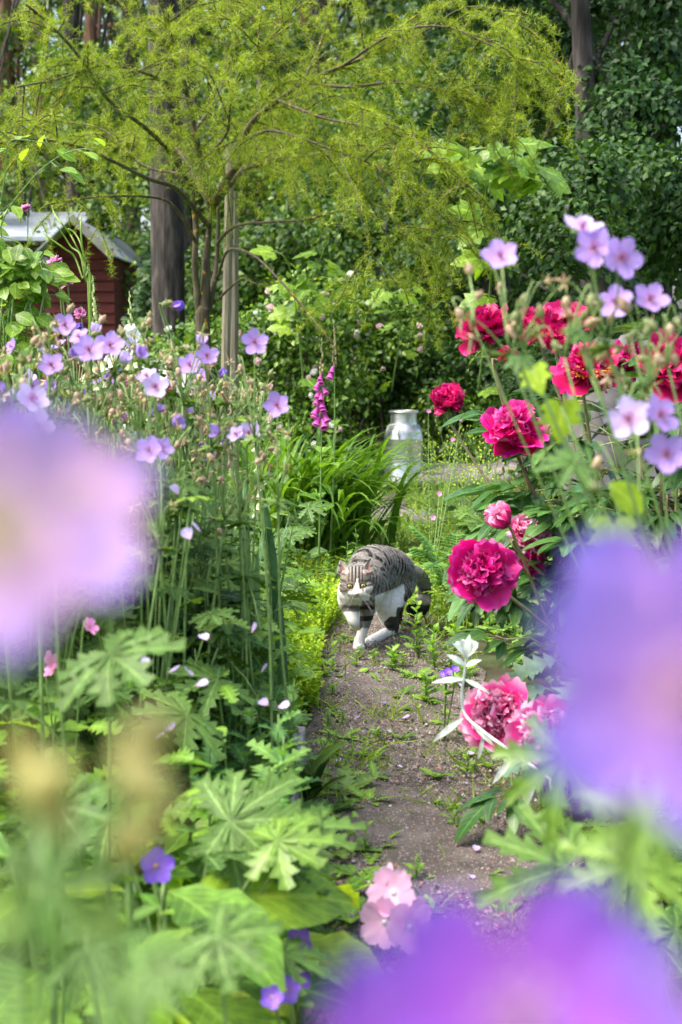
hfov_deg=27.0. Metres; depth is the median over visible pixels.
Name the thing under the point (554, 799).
leafy stalk
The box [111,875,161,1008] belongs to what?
leafy plant
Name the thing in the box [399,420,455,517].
seed spray
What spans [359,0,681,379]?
leafy tree
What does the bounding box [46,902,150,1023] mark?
leafy stalk
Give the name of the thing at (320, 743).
path weed
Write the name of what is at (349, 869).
dandelion rosette
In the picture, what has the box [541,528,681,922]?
cranesbill plant
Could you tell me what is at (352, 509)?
daylily clump
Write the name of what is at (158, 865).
violet plant
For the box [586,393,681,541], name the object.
cranesbill plant
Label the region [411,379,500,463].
shrub
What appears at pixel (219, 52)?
pine tree
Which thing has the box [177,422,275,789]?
cranesbill plant
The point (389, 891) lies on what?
mallow plant
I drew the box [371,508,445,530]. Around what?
paving stone
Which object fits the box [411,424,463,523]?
seed spray
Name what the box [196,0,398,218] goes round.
pine tree
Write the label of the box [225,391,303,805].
cranesbill plant
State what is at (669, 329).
cranesbill plant
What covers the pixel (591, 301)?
cranesbill plant
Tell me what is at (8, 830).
mugwort plant
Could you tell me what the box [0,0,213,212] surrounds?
pine tree
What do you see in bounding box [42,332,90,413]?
cranesbill plant
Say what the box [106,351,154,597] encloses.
cranesbill plant
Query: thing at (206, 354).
cranesbill plant
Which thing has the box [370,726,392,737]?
path weed
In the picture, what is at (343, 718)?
path weed
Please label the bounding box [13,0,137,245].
pine tree
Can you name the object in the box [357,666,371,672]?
path weed
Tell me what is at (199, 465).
cranesbill plant
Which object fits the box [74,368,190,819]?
cranesbill plant
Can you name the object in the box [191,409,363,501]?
daylily clump
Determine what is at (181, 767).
mugwort plant
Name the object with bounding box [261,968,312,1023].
violet plant
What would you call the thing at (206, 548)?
cranesbill clump
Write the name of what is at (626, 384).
cranesbill plant
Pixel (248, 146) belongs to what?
larch tree
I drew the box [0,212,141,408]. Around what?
red cabin
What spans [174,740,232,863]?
mugwort plant
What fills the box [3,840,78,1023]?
leafy plant
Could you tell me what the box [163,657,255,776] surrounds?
leafy stalk
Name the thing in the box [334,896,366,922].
dandelion rosette
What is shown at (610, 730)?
cranesbill plant
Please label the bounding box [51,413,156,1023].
cranesbill plant
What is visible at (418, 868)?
path weed
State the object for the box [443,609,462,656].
weed
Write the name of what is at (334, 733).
path weed
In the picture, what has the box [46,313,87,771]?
cranesbill plant
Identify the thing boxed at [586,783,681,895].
cranesbill clump
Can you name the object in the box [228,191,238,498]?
wooden post
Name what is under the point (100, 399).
cranesbill plant
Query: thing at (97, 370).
cranesbill plant
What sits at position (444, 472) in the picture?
seed spray
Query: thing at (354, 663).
path weed
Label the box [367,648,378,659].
path weed
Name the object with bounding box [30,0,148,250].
pine tree
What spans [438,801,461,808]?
dandelion rosette
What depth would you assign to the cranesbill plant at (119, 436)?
2.70 m
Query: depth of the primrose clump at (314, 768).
2.62 m
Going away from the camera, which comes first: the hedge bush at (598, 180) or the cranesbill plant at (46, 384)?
the cranesbill plant at (46, 384)
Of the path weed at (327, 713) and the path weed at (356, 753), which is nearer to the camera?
the path weed at (356, 753)
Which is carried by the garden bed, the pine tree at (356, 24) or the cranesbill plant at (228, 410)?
the cranesbill plant at (228, 410)
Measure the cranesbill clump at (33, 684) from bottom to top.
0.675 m
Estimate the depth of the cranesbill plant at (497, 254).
1.54 m
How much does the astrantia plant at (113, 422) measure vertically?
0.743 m
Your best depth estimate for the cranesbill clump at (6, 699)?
2.32 m
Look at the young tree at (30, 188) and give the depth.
19.42 m
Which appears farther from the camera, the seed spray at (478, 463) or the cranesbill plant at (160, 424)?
the seed spray at (478, 463)
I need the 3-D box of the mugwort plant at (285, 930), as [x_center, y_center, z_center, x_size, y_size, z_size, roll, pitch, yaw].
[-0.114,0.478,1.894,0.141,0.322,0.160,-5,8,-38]
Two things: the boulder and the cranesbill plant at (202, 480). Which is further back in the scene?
the boulder
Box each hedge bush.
[248,65,482,449]
[340,204,565,440]
[472,117,681,502]
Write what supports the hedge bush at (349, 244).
on the ground at (394, 492)
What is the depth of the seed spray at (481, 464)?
5.82 m
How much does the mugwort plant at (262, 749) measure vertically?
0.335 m
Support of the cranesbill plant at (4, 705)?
on the garden bed
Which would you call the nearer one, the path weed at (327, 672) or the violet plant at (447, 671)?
the violet plant at (447, 671)
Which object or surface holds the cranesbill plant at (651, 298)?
on the garden bed
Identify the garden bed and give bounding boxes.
[1,541,681,1003]
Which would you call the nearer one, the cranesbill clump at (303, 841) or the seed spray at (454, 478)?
the cranesbill clump at (303, 841)
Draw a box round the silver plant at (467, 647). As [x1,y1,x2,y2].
[432,635,550,802]
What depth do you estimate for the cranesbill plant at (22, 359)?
2.00 m
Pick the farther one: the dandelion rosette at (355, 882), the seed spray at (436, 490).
the seed spray at (436, 490)
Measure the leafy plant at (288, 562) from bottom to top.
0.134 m
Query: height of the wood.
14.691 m
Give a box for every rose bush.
[141,314,257,468]
[210,259,391,475]
[316,267,437,469]
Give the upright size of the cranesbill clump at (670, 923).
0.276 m
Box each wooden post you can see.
[220,143,234,489]
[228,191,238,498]
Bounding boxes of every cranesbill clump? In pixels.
[0,597,84,829]
[0,650,53,758]
[0,826,15,886]
[1,636,195,864]
[28,479,251,873]
[38,519,183,712]
[43,467,208,773]
[43,578,193,740]
[46,782,369,1023]
[59,521,195,715]
[60,477,236,806]
[95,428,146,444]
[146,432,231,567]
[168,470,267,587]
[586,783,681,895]
[632,813,681,1017]
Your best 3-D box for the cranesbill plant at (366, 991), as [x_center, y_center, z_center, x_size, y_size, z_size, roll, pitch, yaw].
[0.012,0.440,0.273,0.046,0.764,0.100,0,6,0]
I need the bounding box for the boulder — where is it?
[563,333,681,539]
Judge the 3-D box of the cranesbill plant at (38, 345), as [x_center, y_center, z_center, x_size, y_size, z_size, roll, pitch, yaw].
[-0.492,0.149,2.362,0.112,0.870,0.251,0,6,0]
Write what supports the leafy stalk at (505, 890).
on the path
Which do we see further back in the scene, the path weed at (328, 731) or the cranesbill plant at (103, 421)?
the path weed at (328, 731)
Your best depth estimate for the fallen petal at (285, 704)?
2.05 m
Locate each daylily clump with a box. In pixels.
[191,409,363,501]
[222,426,458,561]
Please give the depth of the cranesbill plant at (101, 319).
2.38 m
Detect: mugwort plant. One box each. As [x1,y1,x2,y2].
[1,790,15,886]
[148,664,197,865]
[161,649,242,847]
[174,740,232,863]
[197,699,273,830]
[203,625,261,789]
[218,638,272,767]
[242,736,357,939]
[244,605,319,804]
[246,710,310,805]
[248,757,307,938]
[267,676,330,809]
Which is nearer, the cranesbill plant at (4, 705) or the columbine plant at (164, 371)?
the cranesbill plant at (4, 705)
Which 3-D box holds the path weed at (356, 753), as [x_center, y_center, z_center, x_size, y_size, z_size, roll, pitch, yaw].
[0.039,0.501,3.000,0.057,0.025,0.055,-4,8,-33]
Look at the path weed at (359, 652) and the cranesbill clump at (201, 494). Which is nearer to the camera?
the cranesbill clump at (201, 494)
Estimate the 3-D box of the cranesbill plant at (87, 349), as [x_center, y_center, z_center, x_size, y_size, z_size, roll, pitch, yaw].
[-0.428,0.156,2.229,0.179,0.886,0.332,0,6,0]
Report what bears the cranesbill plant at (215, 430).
on the garden bed
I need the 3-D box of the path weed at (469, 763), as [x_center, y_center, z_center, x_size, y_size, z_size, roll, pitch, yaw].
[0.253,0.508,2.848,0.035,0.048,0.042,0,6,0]
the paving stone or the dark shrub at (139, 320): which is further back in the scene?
the dark shrub at (139, 320)
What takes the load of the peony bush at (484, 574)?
on the garden bed
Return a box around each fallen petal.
[170,484,178,493]
[181,527,191,538]
[196,679,208,685]
[198,633,208,639]
[251,622,256,631]
[258,698,267,705]
[278,700,289,707]
[472,845,479,850]
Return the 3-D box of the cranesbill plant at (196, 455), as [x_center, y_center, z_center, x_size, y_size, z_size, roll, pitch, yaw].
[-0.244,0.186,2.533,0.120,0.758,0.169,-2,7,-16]
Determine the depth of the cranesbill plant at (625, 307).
1.49 m
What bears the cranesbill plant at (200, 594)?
on the garden bed
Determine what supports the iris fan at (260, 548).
on the garden bed
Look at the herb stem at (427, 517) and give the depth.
5.44 m
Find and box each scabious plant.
[20,199,30,247]
[47,254,88,416]
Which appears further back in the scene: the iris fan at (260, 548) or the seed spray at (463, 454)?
the seed spray at (463, 454)
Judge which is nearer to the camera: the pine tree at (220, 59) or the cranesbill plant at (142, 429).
the cranesbill plant at (142, 429)
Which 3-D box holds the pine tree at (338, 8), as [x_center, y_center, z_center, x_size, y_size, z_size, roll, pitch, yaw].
[1.909,-8.766,31.221,4.600,12.063,4.134,0,6,0]
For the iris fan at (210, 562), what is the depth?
2.77 m
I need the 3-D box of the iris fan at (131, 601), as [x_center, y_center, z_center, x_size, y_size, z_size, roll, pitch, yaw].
[-0.395,0.228,2.661,0.203,0.645,0.188,4,8,33]
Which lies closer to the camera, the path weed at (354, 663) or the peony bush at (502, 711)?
the peony bush at (502, 711)
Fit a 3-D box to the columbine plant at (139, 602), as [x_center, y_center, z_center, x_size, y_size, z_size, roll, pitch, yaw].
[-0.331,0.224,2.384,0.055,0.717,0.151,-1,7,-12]
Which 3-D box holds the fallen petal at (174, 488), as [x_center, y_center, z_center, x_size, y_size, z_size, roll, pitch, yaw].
[-0.235,-0.033,2.006,0.016,0.016,0.009,1,7,12]
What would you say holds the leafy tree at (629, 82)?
on the ground at (394, 492)
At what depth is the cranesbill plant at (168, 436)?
2.60 m
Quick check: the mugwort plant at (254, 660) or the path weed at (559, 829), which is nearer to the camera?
the path weed at (559, 829)
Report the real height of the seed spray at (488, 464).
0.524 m
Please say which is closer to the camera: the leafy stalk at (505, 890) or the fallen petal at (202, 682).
the leafy stalk at (505, 890)
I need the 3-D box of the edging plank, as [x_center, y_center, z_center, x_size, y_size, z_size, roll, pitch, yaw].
[-0.090,0.537,2.522,0.026,0.122,0.810,0,6,1]
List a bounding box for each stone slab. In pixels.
[414,462,522,489]
[487,456,530,468]
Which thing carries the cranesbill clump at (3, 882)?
on the garden bed
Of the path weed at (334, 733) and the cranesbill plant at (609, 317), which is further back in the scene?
the path weed at (334, 733)
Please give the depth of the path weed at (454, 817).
2.53 m
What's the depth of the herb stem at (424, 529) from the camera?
5.29 m
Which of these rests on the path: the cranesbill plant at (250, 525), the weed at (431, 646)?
the weed at (431, 646)
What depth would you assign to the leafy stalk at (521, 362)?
1.35 m
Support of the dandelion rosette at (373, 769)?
on the path
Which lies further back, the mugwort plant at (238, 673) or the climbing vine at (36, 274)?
the climbing vine at (36, 274)
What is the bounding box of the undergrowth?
[0,408,681,1023]
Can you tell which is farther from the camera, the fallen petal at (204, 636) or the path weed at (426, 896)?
the path weed at (426, 896)
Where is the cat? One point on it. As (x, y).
(382, 582)
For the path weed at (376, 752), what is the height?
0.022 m
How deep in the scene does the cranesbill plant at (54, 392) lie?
2.29 m
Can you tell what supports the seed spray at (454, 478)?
on the ground at (394, 492)
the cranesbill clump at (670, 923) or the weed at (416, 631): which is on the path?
the weed at (416, 631)
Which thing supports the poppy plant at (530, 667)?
on the garden bed
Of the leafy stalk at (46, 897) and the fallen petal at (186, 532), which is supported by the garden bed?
the leafy stalk at (46, 897)
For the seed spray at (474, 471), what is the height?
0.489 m
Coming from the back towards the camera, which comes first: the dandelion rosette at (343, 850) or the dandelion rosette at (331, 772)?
the dandelion rosette at (331, 772)
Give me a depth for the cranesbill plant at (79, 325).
2.90 m
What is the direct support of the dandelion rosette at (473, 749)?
on the path
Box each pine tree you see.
[0,0,140,247]
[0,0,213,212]
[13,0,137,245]
[27,0,211,250]
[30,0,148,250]
[42,0,328,316]
[147,0,184,433]
[196,0,299,138]
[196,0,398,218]
[198,0,427,201]
[215,0,362,188]
[304,0,468,276]
[333,4,458,179]
[428,1,614,174]
[570,23,681,319]
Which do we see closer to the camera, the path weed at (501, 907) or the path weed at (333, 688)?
the path weed at (501, 907)
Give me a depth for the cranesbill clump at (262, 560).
3.43 m
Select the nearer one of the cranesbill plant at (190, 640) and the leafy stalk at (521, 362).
the leafy stalk at (521, 362)
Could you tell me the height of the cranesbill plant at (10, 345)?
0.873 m
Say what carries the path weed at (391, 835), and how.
on the path
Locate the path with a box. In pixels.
[298,493,581,1023]
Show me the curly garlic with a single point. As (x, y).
(86, 276)
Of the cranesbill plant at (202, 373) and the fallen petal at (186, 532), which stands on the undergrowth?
the fallen petal at (186, 532)
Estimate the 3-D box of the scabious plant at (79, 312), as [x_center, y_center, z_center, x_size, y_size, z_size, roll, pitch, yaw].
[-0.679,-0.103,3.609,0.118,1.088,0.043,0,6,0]
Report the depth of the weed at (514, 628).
3.90 m
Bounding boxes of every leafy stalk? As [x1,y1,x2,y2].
[2,818,128,1023]
[27,771,109,1023]
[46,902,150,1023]
[53,624,185,931]
[109,930,200,1023]
[131,688,225,846]
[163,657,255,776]
[177,899,283,1023]
[186,767,321,892]
[472,801,606,907]
[492,712,609,876]
[503,354,592,535]
[519,361,592,513]
[531,448,599,518]
[537,399,609,516]
[557,836,681,934]
[560,326,648,545]
[568,780,681,921]
[589,515,637,535]
[608,481,642,516]
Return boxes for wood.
[0,0,681,258]
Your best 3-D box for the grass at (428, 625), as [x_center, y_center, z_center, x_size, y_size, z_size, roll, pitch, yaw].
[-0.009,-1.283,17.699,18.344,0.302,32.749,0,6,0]
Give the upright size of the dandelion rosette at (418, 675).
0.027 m
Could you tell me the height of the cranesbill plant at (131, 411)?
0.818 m
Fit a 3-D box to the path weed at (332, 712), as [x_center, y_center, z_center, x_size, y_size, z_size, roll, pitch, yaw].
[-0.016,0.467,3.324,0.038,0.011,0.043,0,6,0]
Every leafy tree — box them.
[358,0,628,396]
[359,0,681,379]
[421,0,681,326]
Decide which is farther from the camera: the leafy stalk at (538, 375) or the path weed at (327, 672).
the path weed at (327, 672)
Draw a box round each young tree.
[0,18,144,309]
[0,105,214,256]
[97,58,313,393]
[112,35,401,379]
[116,147,220,258]
[210,93,411,291]
[262,19,481,294]
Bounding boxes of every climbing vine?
[0,131,105,228]
[0,219,80,416]
[249,244,345,391]
[364,282,427,391]
[422,130,571,398]
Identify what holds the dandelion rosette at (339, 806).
on the path
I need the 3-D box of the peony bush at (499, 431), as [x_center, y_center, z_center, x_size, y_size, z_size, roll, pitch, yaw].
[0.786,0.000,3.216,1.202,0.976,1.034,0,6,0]
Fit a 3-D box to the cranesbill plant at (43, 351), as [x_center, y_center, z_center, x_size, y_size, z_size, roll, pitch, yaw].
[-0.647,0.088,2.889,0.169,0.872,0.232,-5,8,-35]
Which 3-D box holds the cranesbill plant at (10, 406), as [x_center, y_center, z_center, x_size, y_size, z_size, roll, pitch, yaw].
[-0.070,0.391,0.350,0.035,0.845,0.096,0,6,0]
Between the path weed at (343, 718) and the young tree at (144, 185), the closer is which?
the path weed at (343, 718)
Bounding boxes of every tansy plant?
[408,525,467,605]
[439,545,519,622]
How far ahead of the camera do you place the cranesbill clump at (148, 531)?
2.47 m
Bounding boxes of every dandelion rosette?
[319,728,363,741]
[319,862,383,880]
[320,798,359,816]
[321,765,378,797]
[322,815,382,858]
[324,767,364,784]
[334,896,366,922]
[337,784,393,805]
[340,870,373,898]
[349,839,396,864]
[351,811,375,821]
[360,762,387,779]
[368,672,390,680]
[377,685,415,703]
[393,731,416,737]
[396,667,436,681]
[420,767,455,776]
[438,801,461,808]
[449,746,487,757]
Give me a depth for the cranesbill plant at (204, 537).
2.52 m
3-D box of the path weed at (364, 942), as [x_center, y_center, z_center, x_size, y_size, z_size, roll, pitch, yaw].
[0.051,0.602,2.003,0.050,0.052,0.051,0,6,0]
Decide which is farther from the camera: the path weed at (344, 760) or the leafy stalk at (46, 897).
the path weed at (344, 760)
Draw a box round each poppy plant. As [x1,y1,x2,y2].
[497,653,560,777]
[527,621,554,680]
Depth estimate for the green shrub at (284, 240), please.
12.90 m
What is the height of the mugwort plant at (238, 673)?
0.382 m
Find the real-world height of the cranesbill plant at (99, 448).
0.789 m
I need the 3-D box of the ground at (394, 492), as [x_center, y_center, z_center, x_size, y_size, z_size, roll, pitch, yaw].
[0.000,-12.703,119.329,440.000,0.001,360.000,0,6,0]
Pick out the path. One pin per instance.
(412, 841)
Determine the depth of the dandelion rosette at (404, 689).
3.50 m
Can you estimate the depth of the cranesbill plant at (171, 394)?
2.49 m
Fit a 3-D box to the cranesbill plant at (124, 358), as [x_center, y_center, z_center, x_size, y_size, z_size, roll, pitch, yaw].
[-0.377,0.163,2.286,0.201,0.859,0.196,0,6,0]
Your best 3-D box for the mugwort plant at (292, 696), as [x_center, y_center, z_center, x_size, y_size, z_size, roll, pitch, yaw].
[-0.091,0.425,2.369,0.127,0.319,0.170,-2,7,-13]
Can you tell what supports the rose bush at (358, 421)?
on the ground at (394, 492)
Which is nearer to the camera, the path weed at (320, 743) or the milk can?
the path weed at (320, 743)
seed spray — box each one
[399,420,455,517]
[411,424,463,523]
[414,425,470,520]
[422,435,449,513]
[422,443,457,540]
[429,425,467,521]
[436,425,477,528]
[444,435,500,506]
[447,425,492,514]
[449,447,503,514]
[454,439,497,524]
[454,442,490,522]
[464,442,500,512]
[468,435,506,488]
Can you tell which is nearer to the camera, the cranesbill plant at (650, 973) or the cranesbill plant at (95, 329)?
the cranesbill plant at (650, 973)
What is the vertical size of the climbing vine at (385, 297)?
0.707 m
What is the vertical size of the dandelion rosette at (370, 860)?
0.025 m
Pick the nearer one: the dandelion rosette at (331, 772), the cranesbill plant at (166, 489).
the cranesbill plant at (166, 489)
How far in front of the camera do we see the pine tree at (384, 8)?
22.67 m
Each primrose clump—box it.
[0,832,172,1023]
[12,857,354,1023]
[121,843,365,1023]
[163,1006,191,1023]
[288,741,348,801]
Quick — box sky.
[20,0,681,336]
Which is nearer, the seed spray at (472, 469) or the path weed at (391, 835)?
the path weed at (391, 835)
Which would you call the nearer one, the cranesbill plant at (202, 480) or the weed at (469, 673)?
the cranesbill plant at (202, 480)
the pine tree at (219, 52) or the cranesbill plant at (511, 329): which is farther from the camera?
the pine tree at (219, 52)
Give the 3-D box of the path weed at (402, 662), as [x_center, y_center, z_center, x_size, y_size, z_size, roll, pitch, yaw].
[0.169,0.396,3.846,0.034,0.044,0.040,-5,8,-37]
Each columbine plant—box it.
[104,354,189,652]
[124,320,140,428]
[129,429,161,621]
[141,359,166,516]
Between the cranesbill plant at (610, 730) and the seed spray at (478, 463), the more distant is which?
the seed spray at (478, 463)
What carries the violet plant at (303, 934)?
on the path
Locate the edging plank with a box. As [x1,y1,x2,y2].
[286,726,305,802]
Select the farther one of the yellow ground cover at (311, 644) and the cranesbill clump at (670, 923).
the yellow ground cover at (311, 644)
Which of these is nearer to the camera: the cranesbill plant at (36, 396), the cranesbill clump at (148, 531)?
the cranesbill plant at (36, 396)
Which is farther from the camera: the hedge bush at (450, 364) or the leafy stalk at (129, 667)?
the hedge bush at (450, 364)
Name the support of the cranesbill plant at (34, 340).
on the garden bed
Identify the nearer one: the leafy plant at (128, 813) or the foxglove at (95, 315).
the leafy plant at (128, 813)
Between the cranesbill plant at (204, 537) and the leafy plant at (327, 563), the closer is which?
the cranesbill plant at (204, 537)
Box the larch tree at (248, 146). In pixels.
[0,0,583,476]
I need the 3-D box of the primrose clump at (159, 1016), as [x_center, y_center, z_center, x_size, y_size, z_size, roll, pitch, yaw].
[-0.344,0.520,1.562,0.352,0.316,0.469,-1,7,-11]
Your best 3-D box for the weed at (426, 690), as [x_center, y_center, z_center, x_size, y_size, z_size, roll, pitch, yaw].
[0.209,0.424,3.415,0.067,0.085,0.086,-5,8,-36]
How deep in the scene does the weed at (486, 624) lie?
4.07 m
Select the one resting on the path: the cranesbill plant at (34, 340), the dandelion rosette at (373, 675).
the dandelion rosette at (373, 675)
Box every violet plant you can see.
[140,848,174,987]
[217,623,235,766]
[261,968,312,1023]
[274,928,317,1023]
[430,665,459,740]
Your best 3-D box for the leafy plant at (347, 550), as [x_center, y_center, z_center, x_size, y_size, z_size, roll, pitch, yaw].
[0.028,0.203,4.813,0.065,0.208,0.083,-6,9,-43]
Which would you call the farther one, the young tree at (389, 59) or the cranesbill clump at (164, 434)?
the young tree at (389, 59)
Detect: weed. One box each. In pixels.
[308,924,329,934]
[314,737,331,750]
[320,658,331,665]
[320,727,338,743]
[322,668,330,675]
[322,709,335,727]
[326,656,340,670]
[326,682,337,695]
[326,729,339,751]
[327,708,341,715]
[335,708,347,727]
[335,812,354,834]
[337,753,359,778]
[340,796,363,808]
[348,745,373,754]
[349,650,359,665]
[354,645,365,659]
[356,744,387,754]
[356,820,380,846]
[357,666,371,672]
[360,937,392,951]
[364,749,387,760]
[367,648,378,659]
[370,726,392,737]
[381,644,409,669]
[388,830,400,838]
[398,651,411,665]
[400,598,428,656]
[400,670,413,677]
[404,853,434,879]
[412,639,424,656]
[412,670,444,700]
[420,625,427,640]
[422,623,452,669]
[423,894,432,901]
[442,806,473,826]
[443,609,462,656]
[452,652,480,686]
[460,664,476,670]
[460,752,474,775]
[479,755,498,767]
[482,610,499,644]
[491,902,515,918]
[504,621,532,652]
[558,817,574,835]
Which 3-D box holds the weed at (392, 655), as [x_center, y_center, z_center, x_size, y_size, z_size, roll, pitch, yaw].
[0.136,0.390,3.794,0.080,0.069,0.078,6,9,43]
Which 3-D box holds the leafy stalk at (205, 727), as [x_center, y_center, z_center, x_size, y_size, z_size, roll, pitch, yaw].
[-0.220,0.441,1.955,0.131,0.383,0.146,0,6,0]
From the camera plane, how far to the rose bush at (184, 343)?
9.33 m
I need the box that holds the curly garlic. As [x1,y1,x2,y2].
[43,205,91,400]
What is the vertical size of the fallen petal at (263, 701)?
0.009 m
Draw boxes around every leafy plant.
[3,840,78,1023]
[80,779,193,1023]
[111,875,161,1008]
[282,546,293,565]
[319,550,334,575]
[340,541,352,560]
[351,528,363,552]
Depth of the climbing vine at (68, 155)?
3.23 m
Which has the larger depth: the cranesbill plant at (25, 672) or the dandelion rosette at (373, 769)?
the dandelion rosette at (373, 769)
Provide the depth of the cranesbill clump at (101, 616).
2.36 m
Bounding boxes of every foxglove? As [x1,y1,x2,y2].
[80,275,109,449]
[116,291,137,395]
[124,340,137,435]
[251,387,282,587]
[293,339,338,576]
[324,323,363,562]
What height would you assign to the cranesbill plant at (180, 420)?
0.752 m
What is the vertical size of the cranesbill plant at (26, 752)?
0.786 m
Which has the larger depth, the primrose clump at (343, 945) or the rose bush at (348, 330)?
the rose bush at (348, 330)
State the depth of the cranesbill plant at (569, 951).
0.19 m
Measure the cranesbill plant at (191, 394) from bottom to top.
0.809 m
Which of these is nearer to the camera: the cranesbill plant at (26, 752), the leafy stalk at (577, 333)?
the cranesbill plant at (26, 752)
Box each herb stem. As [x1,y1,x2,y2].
[419,501,428,564]
[423,494,433,543]
[424,506,437,548]
[436,495,448,564]
[448,501,453,533]
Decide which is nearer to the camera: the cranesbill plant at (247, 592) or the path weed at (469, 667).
the cranesbill plant at (247, 592)
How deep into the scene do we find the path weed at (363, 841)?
2.41 m
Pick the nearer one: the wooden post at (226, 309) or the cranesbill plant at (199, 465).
the cranesbill plant at (199, 465)
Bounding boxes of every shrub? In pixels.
[116,229,190,414]
[116,317,152,409]
[185,197,355,410]
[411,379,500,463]
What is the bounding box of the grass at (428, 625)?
[46,391,681,954]
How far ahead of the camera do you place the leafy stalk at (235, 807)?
1.68 m
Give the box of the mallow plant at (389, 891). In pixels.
[359,863,427,948]
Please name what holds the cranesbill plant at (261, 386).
on the garden bed
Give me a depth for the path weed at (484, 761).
2.90 m
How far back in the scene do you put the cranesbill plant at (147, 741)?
0.24 m
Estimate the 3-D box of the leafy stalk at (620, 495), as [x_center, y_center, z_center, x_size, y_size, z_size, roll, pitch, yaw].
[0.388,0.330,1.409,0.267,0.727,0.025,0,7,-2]
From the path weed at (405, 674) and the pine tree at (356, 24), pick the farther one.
the pine tree at (356, 24)
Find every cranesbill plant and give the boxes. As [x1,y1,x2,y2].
[0,303,74,748]
[0,334,46,738]
[0,338,43,391]
[0,348,90,759]
[0,351,54,827]
[0,381,50,745]
[0,382,55,862]
[0,399,41,1023]
[0,404,126,1023]
[0,407,91,861]
[0,725,74,1023]
[1,380,76,663]
[10,340,58,407]
[11,353,93,784]
[12,368,39,390]
[17,338,79,699]
[19,705,183,1023]
[32,339,93,420]
[38,365,103,742]
[40,338,66,414]
[42,322,101,709]
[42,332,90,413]
[42,367,84,710]
[43,388,125,653]
[44,328,124,807]
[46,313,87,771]
[49,405,134,692]
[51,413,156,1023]
[54,345,167,690]
[54,435,182,877]
[61,322,89,416]
[70,299,215,740]
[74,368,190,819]
[79,358,129,624]
[81,373,114,454]
[86,416,186,818]
[93,371,133,451]
[93,373,135,624]
[94,372,165,737]
[95,310,156,623]
[97,314,136,627]
[98,369,130,444]
[101,412,206,745]
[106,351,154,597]
[113,337,149,425]
[116,321,179,788]
[120,368,162,621]
[123,402,164,596]
[130,466,223,823]
[132,400,171,521]
[145,410,173,652]
[145,442,233,665]
[150,376,193,576]
[151,333,238,767]
[151,422,228,822]
[155,389,213,680]
[162,339,189,523]
[164,423,262,775]
[166,345,215,654]
[174,392,199,567]
[175,374,258,768]
[177,373,215,597]
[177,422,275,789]
[179,407,239,739]
[180,407,215,651]
[186,352,240,718]
[186,375,266,736]
[186,378,244,717]
[187,393,261,732]
[190,368,234,572]
[192,327,277,841]
[193,391,229,565]
[196,452,268,741]
[197,369,281,777]
[200,368,236,546]
[214,435,278,719]
[219,439,260,643]
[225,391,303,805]
[322,944,424,1023]
[388,873,664,1023]
[451,261,569,549]
[466,239,581,545]
[504,302,602,515]
[528,565,681,913]
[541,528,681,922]
[550,214,668,544]
[560,284,605,515]
[565,297,664,551]
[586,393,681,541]
[596,282,681,525]
[599,366,653,554]
[605,919,681,1023]
[614,296,670,541]
[639,313,681,426]
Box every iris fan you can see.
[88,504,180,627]
[151,467,242,772]
[209,478,295,772]
[216,470,281,593]
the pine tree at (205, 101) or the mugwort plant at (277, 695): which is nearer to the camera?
the mugwort plant at (277, 695)
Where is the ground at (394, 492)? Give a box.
[112,411,559,540]
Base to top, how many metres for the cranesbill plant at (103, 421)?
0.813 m
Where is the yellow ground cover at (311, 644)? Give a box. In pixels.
[266,540,451,773]
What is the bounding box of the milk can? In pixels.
[384,410,422,485]
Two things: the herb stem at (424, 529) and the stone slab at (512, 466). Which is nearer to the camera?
the herb stem at (424, 529)
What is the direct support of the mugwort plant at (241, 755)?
on the garden bed
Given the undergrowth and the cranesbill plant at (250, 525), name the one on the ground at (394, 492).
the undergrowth
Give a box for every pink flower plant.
[43,617,98,775]
[425,408,462,585]
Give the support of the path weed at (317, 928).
on the path
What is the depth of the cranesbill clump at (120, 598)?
2.44 m
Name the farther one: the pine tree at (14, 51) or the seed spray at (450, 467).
the pine tree at (14, 51)
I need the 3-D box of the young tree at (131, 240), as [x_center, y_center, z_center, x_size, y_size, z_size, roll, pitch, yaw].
[-3.073,-4.705,26.723,3.774,5.002,2.973,0,6,0]
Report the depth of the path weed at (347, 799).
2.63 m
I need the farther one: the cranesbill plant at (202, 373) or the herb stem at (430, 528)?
the herb stem at (430, 528)
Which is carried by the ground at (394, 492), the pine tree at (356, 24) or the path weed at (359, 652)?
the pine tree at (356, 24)
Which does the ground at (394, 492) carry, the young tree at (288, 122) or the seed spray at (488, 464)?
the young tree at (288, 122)
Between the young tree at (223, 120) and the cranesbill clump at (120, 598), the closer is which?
the cranesbill clump at (120, 598)
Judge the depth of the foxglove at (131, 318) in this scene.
4.36 m
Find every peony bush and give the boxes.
[424,299,681,633]
[444,476,680,673]
[455,673,646,843]
[592,322,681,542]
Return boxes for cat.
[336,544,431,648]
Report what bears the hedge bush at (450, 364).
on the ground at (394, 492)
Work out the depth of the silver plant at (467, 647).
2.39 m

